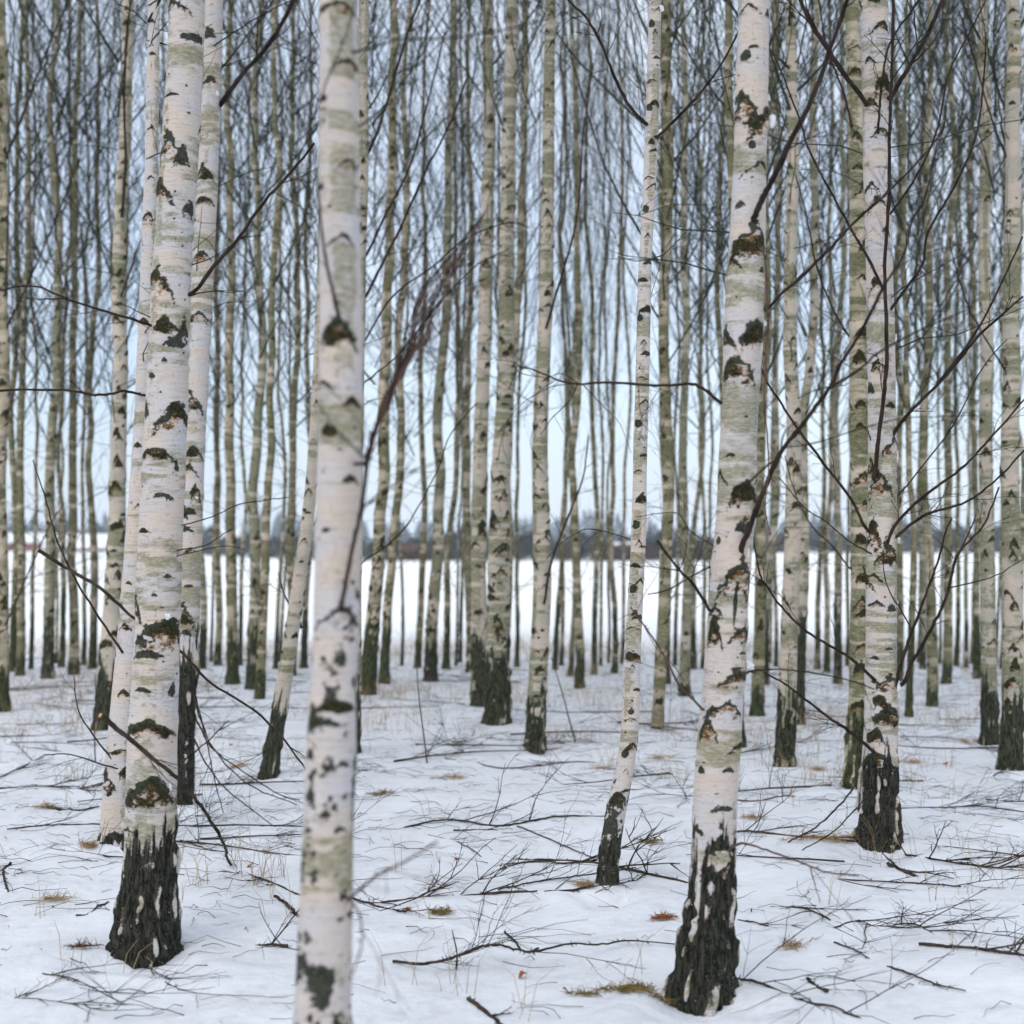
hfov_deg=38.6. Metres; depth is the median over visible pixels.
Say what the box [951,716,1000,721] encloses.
fallen twig
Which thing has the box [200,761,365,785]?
fallen twig
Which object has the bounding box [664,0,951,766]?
birch tree
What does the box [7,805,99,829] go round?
fallen branch
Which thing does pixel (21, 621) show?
birch tree
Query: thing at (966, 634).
birch tree
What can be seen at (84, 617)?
birch tree
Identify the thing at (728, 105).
birch tree
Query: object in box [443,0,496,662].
birch tree
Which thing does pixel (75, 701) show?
fallen twig
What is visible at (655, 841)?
moss patch
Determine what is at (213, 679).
fallen twig
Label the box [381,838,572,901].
fallen branch
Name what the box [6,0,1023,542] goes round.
sky
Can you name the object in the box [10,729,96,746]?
fallen twig
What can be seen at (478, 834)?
fallen branch
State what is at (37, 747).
fallen twig
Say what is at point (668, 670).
birch tree
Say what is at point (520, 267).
birch tree
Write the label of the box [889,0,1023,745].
birch tree
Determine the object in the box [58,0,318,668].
birch tree
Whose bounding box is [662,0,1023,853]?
birch tree
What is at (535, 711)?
birch tree
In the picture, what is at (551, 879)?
fallen branch
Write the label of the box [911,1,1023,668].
birch tree
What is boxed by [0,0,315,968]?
birch tree
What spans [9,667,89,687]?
fallen twig
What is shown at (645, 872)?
fallen branch
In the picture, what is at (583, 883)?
moss patch
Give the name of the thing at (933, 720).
fallen twig
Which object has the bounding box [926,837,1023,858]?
fallen twig
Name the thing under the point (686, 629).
birch tree
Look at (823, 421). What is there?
birch tree
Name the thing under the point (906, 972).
fallen branch
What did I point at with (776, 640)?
birch tree
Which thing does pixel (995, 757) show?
fallen twig
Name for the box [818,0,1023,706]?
birch tree
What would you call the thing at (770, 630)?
birch tree
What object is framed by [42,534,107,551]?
farm building
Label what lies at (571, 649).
birch tree
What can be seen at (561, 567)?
birch tree
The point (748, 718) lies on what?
dry grass
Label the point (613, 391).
birch tree
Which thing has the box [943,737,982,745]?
grass tuft
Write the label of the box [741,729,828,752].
fallen twig
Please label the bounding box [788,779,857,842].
fallen branch
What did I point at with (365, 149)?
birch tree
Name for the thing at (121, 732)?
fallen branch
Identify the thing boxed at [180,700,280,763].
fallen branch
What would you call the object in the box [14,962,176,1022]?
fallen branch
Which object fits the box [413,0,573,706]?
birch tree
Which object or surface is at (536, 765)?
fallen branch
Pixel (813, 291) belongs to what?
birch tree
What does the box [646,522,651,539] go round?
spruce tree
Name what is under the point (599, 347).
birch tree
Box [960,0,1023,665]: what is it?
birch tree
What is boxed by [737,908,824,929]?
fallen branch
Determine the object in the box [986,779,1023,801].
fallen branch
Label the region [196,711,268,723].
fallen twig
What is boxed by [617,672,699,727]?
fallen twig
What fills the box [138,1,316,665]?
birch tree
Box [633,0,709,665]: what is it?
birch tree
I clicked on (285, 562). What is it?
birch tree
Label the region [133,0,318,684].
birch tree
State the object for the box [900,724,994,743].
fallen twig
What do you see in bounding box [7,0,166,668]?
birch tree
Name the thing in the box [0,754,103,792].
fallen branch
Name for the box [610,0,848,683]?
birch tree
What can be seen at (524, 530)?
spruce tree
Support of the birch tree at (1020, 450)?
on the snow ground at (26, 934)
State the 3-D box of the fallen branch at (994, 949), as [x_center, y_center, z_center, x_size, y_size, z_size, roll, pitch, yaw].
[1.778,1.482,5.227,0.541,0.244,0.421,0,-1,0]
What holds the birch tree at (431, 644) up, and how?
on the snow ground at (26, 934)
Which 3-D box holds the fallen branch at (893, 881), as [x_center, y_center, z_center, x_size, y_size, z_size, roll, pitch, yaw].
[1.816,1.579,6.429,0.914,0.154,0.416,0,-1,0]
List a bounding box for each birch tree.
[0,0,131,711]
[0,0,251,846]
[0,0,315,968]
[2,0,222,730]
[6,0,107,675]
[6,0,113,671]
[6,0,159,666]
[6,0,165,678]
[7,0,99,663]
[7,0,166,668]
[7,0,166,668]
[7,0,220,674]
[8,0,168,664]
[9,0,270,598]
[49,0,164,578]
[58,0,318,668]
[68,0,253,492]
[102,0,317,804]
[118,0,318,689]
[132,11,223,379]
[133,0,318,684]
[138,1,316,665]
[158,0,318,665]
[159,0,440,675]
[178,0,618,1023]
[194,0,412,699]
[204,3,264,660]
[207,0,456,668]
[220,0,400,667]
[220,4,421,779]
[226,0,427,552]
[234,0,502,694]
[235,0,462,545]
[244,0,317,661]
[270,0,535,753]
[297,0,504,683]
[297,0,556,668]
[297,0,581,667]
[368,0,443,665]
[368,0,519,681]
[368,0,647,666]
[369,0,541,672]
[401,0,627,629]
[412,0,501,665]
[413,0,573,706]
[436,0,579,725]
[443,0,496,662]
[463,0,538,449]
[468,0,985,1017]
[473,0,601,754]
[515,0,564,597]
[517,0,735,728]
[520,0,609,669]
[522,0,609,675]
[528,0,637,665]
[530,0,620,688]
[546,0,784,884]
[555,0,634,674]
[555,0,840,696]
[557,0,636,665]
[562,0,724,683]
[566,0,643,673]
[567,0,640,662]
[580,0,823,668]
[593,0,846,747]
[599,0,678,663]
[603,0,770,668]
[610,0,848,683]
[614,0,804,584]
[615,0,937,716]
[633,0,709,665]
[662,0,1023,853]
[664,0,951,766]
[672,0,736,588]
[673,0,847,666]
[674,0,945,724]
[697,0,936,669]
[723,0,943,683]
[723,4,818,662]
[768,0,1005,788]
[769,0,892,671]
[773,0,1023,717]
[781,0,1022,680]
[802,0,1023,683]
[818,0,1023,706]
[819,0,1023,669]
[825,0,895,665]
[888,0,1023,611]
[889,0,944,661]
[889,0,1023,665]
[889,0,1023,678]
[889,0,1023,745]
[895,3,977,663]
[896,0,1023,667]
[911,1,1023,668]
[932,0,1022,663]
[948,0,1023,770]
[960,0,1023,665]
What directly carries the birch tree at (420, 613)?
on the snow ground at (26, 934)
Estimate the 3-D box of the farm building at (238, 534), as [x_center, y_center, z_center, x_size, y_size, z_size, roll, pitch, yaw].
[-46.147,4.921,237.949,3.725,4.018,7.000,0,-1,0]
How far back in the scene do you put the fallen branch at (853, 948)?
5.37 m
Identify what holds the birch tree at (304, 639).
on the snow ground at (26, 934)
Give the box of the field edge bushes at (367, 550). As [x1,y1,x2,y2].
[7,521,1000,560]
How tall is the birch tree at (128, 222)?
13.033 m
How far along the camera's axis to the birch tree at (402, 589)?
18.21 m
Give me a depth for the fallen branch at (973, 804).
8.24 m
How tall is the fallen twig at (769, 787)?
0.395 m
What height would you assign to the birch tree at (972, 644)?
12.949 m
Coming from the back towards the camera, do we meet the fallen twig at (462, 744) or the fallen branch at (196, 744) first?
the fallen twig at (462, 744)
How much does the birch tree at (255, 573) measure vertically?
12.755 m
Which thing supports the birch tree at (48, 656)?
on the snow ground at (26, 934)
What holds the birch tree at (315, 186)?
on the snow ground at (26, 934)
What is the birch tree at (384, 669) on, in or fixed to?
on the snow ground at (26, 934)
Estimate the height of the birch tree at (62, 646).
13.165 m
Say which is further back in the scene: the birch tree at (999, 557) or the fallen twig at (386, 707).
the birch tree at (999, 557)
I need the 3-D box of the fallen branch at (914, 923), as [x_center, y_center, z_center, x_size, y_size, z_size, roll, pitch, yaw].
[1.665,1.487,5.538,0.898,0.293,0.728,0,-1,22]
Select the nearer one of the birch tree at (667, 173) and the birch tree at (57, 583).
the birch tree at (667, 173)
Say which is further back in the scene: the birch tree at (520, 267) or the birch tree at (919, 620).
the birch tree at (919, 620)
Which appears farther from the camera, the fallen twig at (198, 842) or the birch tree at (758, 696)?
the birch tree at (758, 696)
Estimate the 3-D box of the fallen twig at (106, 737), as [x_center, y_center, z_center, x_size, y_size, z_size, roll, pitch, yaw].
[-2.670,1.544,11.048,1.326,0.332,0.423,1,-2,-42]
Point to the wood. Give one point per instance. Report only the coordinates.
(276, 524)
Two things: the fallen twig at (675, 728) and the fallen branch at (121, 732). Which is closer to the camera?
the fallen branch at (121, 732)
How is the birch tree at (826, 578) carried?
on the snow ground at (26, 934)
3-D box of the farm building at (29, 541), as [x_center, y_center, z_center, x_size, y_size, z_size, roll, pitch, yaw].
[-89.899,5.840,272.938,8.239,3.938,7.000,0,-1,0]
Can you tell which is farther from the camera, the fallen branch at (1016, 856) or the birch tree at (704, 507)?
the birch tree at (704, 507)
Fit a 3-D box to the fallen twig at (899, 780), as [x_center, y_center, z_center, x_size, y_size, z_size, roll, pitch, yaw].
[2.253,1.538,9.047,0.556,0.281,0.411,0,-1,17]
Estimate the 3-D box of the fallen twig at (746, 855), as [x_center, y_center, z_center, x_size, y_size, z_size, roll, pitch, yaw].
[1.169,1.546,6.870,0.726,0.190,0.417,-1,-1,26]
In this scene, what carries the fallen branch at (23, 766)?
on the snow ground at (26, 934)
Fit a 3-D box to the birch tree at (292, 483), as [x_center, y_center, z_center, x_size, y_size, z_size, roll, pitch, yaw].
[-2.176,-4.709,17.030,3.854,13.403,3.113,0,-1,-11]
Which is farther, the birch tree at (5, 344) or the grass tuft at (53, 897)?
the birch tree at (5, 344)
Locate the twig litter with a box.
[0,650,1023,1023]
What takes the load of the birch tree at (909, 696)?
on the snow ground at (26, 934)
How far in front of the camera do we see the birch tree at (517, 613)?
17.72 m
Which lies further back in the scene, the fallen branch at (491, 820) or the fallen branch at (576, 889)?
the fallen branch at (491, 820)
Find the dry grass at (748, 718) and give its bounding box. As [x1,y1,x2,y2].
[0,628,1023,1021]
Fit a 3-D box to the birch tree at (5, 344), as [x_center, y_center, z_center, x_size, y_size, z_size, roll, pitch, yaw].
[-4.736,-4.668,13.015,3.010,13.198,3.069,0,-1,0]
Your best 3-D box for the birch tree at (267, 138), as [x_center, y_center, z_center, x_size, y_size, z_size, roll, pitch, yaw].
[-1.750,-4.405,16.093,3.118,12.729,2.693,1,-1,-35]
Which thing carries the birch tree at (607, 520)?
on the snow ground at (26, 934)
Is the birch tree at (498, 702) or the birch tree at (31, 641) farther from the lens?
the birch tree at (31, 641)
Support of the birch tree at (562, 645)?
on the snow ground at (26, 934)
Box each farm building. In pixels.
[8,533,44,550]
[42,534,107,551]
[220,530,241,538]
[397,543,455,560]
[613,542,630,557]
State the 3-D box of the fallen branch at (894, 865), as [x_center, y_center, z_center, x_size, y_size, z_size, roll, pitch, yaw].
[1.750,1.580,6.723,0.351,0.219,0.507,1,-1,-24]
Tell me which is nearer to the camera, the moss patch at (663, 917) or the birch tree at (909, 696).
the moss patch at (663, 917)
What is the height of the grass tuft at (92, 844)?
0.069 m
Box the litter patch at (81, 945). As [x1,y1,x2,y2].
[40,937,110,950]
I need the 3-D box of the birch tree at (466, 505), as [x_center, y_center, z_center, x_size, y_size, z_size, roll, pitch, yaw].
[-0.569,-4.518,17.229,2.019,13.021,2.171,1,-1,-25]
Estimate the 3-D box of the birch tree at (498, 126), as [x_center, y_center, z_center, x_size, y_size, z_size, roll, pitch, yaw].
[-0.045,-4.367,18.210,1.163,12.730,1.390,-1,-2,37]
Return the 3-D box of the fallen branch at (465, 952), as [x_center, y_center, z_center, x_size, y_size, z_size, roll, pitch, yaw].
[0.131,1.435,5.251,1.077,0.378,0.735,0,-1,-16]
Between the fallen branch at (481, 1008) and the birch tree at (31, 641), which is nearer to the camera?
the fallen branch at (481, 1008)
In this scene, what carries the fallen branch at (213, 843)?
on the snow ground at (26, 934)
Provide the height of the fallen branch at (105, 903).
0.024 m
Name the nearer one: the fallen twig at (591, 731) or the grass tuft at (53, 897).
the grass tuft at (53, 897)
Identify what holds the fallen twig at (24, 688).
on the snow ground at (26, 934)
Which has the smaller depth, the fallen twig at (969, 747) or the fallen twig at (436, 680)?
the fallen twig at (969, 747)
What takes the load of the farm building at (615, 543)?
on the snow ground at (26, 934)
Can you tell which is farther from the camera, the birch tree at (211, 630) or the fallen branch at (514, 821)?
the birch tree at (211, 630)
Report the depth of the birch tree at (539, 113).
18.14 m
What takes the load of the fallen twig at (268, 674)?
on the snow ground at (26, 934)
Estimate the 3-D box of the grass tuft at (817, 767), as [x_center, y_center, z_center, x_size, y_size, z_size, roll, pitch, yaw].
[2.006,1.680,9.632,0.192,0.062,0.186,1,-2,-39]
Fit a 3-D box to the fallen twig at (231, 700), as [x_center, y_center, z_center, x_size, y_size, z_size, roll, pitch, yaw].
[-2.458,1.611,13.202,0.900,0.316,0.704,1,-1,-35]
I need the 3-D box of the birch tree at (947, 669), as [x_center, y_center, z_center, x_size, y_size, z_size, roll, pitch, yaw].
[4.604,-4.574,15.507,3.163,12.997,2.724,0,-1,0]
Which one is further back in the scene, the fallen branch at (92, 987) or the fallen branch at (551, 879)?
the fallen branch at (551, 879)
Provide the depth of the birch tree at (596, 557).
16.93 m
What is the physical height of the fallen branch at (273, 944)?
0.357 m
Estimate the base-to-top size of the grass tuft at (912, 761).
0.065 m
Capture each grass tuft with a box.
[30,885,83,903]
[31,799,71,809]
[220,760,251,769]
[365,788,394,796]
[429,770,467,780]
[584,759,613,769]
[642,751,677,759]
[737,807,767,820]
[770,932,819,950]
[805,764,834,771]
[899,757,942,763]
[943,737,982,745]
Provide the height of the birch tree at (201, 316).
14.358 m
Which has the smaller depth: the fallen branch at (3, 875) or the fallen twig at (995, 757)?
the fallen branch at (3, 875)
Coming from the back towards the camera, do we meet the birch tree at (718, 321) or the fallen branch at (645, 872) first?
the birch tree at (718, 321)
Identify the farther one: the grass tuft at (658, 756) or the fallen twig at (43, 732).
the fallen twig at (43, 732)
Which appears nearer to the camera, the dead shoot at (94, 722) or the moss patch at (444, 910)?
the moss patch at (444, 910)
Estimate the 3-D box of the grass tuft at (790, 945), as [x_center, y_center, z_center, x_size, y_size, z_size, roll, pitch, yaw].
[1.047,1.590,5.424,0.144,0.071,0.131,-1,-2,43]
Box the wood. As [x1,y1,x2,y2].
[7,508,1000,546]
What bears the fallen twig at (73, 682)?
on the snow ground at (26, 934)
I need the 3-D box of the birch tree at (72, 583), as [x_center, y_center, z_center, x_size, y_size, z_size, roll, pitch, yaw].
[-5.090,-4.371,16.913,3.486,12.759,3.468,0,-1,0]
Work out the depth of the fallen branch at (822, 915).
5.93 m
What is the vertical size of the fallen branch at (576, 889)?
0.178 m
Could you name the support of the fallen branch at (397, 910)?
on the snow ground at (26, 934)
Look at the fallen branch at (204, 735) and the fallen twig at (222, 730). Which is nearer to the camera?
the fallen branch at (204, 735)
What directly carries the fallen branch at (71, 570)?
on the snow ground at (26, 934)
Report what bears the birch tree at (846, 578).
on the snow ground at (26, 934)
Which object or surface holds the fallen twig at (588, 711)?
on the snow ground at (26, 934)
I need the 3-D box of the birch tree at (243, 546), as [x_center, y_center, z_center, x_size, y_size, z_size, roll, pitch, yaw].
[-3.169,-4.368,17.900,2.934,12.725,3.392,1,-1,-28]
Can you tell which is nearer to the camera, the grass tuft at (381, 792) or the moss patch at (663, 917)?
the moss patch at (663, 917)
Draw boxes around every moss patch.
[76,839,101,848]
[426,905,454,915]
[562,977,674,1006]
[571,876,597,887]
[631,836,663,843]
[647,909,677,921]
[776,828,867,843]
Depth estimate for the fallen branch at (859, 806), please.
7.07 m
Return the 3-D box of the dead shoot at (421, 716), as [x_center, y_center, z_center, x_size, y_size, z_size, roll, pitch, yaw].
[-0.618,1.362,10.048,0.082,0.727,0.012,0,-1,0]
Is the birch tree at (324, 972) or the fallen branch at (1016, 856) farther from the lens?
the fallen branch at (1016, 856)
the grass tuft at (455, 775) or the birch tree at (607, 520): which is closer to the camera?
the grass tuft at (455, 775)
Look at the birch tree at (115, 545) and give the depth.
11.54 m
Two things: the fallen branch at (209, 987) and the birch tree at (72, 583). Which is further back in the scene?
the birch tree at (72, 583)
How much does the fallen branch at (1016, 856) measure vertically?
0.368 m
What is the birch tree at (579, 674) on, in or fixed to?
on the snow ground at (26, 934)
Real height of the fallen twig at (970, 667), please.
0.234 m
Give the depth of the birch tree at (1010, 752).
9.69 m
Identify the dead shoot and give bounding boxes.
[94,679,95,760]
[416,657,427,762]
[551,657,575,741]
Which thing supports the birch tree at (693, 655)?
on the snow ground at (26, 934)
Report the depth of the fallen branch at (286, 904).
6.09 m
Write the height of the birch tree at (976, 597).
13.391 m
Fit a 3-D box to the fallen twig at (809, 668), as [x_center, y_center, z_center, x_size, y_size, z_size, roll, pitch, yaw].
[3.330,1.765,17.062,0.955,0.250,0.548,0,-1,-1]
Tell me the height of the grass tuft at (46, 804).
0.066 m
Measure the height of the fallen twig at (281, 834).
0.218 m
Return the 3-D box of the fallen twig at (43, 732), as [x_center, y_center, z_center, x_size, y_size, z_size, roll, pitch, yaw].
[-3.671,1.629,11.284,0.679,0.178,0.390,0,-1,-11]
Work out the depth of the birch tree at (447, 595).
17.49 m
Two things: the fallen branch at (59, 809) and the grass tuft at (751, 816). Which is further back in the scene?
the fallen branch at (59, 809)
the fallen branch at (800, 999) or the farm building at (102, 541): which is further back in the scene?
the farm building at (102, 541)
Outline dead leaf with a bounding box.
[519,971,525,977]
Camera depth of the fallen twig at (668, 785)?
8.90 m
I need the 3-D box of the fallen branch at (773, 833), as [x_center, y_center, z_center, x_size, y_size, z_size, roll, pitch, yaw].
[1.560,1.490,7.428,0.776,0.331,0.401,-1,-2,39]
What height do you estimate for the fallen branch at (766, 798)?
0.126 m
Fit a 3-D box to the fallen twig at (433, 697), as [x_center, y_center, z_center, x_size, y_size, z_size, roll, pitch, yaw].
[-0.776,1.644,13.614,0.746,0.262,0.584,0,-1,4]
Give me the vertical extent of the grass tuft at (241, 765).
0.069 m
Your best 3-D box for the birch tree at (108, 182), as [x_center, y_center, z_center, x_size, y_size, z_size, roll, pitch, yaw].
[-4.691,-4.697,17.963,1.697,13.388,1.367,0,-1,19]
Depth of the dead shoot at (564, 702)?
11.08 m
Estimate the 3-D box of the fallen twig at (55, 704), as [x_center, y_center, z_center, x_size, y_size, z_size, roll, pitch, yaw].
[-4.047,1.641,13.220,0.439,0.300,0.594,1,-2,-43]
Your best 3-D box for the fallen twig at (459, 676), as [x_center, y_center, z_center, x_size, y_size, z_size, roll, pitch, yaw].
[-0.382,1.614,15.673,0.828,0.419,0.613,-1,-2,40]
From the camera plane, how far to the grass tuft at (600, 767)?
9.85 m
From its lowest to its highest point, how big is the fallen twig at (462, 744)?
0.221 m
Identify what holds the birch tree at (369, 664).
on the snow ground at (26, 934)
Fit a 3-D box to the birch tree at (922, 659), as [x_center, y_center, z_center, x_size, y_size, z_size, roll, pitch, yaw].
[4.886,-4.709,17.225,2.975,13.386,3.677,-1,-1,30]
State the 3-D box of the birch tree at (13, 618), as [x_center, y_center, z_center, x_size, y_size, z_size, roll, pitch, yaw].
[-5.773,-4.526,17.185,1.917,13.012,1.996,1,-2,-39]
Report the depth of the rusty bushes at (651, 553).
115.47 m
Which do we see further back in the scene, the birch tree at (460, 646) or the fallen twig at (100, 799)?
the birch tree at (460, 646)
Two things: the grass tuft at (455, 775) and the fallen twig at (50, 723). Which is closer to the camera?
the grass tuft at (455, 775)
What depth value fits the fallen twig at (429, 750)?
10.39 m
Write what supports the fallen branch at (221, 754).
on the snow ground at (26, 934)
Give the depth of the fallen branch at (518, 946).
5.54 m
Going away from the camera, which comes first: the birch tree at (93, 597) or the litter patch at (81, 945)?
the litter patch at (81, 945)
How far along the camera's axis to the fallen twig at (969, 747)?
10.62 m
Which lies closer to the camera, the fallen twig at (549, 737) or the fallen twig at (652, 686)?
the fallen twig at (549, 737)
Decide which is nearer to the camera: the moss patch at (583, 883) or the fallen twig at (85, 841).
the moss patch at (583, 883)
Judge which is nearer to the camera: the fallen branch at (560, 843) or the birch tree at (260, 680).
the fallen branch at (560, 843)
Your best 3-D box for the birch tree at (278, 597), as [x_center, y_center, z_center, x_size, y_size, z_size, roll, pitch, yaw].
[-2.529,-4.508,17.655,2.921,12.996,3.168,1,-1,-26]
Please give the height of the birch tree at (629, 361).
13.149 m
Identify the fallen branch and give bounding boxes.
[0,729,68,777]
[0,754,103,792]
[0,861,11,890]
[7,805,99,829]
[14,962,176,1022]
[37,548,358,796]
[42,951,215,1004]
[48,806,98,810]
[76,901,108,915]
[98,713,298,894]
[127,962,172,978]
[159,972,291,1007]
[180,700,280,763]
[180,821,248,849]
[189,684,296,804]
[193,689,223,816]
[194,715,302,805]
[195,742,275,826]
[257,902,298,955]
[274,895,297,916]
[353,890,434,915]
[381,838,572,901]
[392,872,674,993]
[405,752,603,826]
[428,799,536,856]
[444,748,612,768]
[453,811,538,830]
[466,996,514,1023]
[498,785,691,889]
[499,843,597,865]
[504,930,538,953]
[514,804,687,892]
[517,826,597,858]
[544,841,632,893]
[737,771,875,842]
[737,896,998,1023]
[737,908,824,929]
[738,772,794,802]
[770,881,869,920]
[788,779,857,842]
[802,765,878,850]
[805,977,828,992]
[825,885,1023,950]
[834,941,868,966]
[838,857,1023,892]
[860,838,958,878]
[870,794,1023,876]
[887,965,965,990]
[901,764,1023,811]
[918,924,1023,959]
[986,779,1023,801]
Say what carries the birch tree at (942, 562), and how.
on the snow ground at (26, 934)
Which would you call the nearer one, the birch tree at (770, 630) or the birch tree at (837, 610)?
the birch tree at (837, 610)
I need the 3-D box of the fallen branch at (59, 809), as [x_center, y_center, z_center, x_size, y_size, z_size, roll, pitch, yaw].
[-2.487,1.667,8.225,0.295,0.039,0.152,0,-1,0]
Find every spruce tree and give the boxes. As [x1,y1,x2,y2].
[522,514,528,557]
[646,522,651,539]
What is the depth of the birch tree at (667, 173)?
11.82 m
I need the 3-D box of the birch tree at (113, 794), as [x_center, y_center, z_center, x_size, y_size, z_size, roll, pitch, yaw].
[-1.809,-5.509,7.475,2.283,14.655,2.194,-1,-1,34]
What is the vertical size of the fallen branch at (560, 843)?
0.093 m
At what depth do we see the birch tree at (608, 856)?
6.44 m
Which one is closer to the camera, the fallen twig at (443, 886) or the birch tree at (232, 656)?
the fallen twig at (443, 886)
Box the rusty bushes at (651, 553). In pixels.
[554,532,783,560]
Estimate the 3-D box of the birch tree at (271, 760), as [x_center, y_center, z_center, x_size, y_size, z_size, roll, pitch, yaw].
[-1.071,-5.559,9.321,2.204,14.780,2.146,0,-1,16]
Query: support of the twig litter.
on the snow ground at (26, 934)
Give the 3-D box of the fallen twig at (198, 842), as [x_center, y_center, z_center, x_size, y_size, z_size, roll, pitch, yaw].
[-1.541,1.490,7.283,0.970,0.340,0.759,0,-1,-14]
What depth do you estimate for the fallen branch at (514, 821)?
7.66 m
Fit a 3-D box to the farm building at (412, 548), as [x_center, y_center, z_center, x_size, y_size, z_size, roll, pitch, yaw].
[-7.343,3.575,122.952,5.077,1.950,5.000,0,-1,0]
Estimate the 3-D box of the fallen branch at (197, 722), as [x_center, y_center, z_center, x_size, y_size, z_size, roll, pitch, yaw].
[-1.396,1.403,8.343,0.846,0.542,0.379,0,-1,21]
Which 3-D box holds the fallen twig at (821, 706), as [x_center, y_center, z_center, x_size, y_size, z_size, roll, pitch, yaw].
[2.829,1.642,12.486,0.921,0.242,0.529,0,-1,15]
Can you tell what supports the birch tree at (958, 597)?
on the snow ground at (26, 934)
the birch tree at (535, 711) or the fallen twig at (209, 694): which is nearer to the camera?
the birch tree at (535, 711)
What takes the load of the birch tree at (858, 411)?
on the snow ground at (26, 934)
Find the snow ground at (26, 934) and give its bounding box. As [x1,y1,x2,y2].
[0,546,1023,1023]
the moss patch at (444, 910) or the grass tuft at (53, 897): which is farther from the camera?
the grass tuft at (53, 897)
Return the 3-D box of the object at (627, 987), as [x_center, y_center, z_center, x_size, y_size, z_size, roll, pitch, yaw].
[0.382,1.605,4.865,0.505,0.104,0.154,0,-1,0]
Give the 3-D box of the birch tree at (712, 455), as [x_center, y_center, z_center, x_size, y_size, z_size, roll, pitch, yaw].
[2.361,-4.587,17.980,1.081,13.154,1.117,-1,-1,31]
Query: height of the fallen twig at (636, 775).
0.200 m
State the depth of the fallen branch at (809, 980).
4.97 m
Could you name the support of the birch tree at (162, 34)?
on the snow ground at (26, 934)
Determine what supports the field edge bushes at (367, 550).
on the snow ground at (26, 934)
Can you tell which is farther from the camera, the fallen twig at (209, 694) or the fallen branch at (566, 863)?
the fallen twig at (209, 694)
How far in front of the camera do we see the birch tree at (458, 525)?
17.95 m
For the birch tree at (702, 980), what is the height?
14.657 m
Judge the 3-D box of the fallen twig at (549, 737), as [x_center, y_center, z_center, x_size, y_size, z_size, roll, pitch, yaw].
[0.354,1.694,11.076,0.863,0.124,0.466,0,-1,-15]
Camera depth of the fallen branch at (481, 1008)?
4.68 m
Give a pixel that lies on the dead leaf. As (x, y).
(521, 973)
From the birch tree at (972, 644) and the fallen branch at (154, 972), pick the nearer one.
the fallen branch at (154, 972)
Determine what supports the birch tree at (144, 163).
on the snow ground at (26, 934)
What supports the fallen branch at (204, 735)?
on the snow ground at (26, 934)
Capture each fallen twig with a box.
[0,714,73,736]
[2,728,61,751]
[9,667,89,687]
[9,673,96,690]
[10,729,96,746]
[17,714,92,724]
[33,682,90,709]
[41,815,122,857]
[48,671,94,684]
[52,688,94,704]
[67,702,223,742]
[77,782,202,801]
[86,790,302,832]
[101,770,299,854]
[195,711,256,739]
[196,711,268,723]
[197,672,224,698]
[199,672,292,710]
[200,661,240,686]
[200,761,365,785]
[200,787,404,840]
[215,663,306,681]
[353,866,458,910]
[361,689,430,708]
[377,668,470,682]
[393,695,553,761]
[395,681,468,703]
[415,724,564,745]
[430,665,518,682]
[498,727,601,743]
[510,711,685,735]
[512,695,651,713]
[532,753,670,784]
[598,764,678,789]
[602,711,746,731]
[607,677,701,696]
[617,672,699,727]
[628,718,831,808]
[686,818,844,861]
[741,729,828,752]
[770,654,832,674]
[805,691,845,716]
[827,753,923,781]
[898,713,974,726]
[898,724,997,752]
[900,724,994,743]
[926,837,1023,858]
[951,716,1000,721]
[953,661,1001,675]
[968,725,1013,776]
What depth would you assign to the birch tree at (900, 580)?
16.15 m
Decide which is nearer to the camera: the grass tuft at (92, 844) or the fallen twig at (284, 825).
the grass tuft at (92, 844)

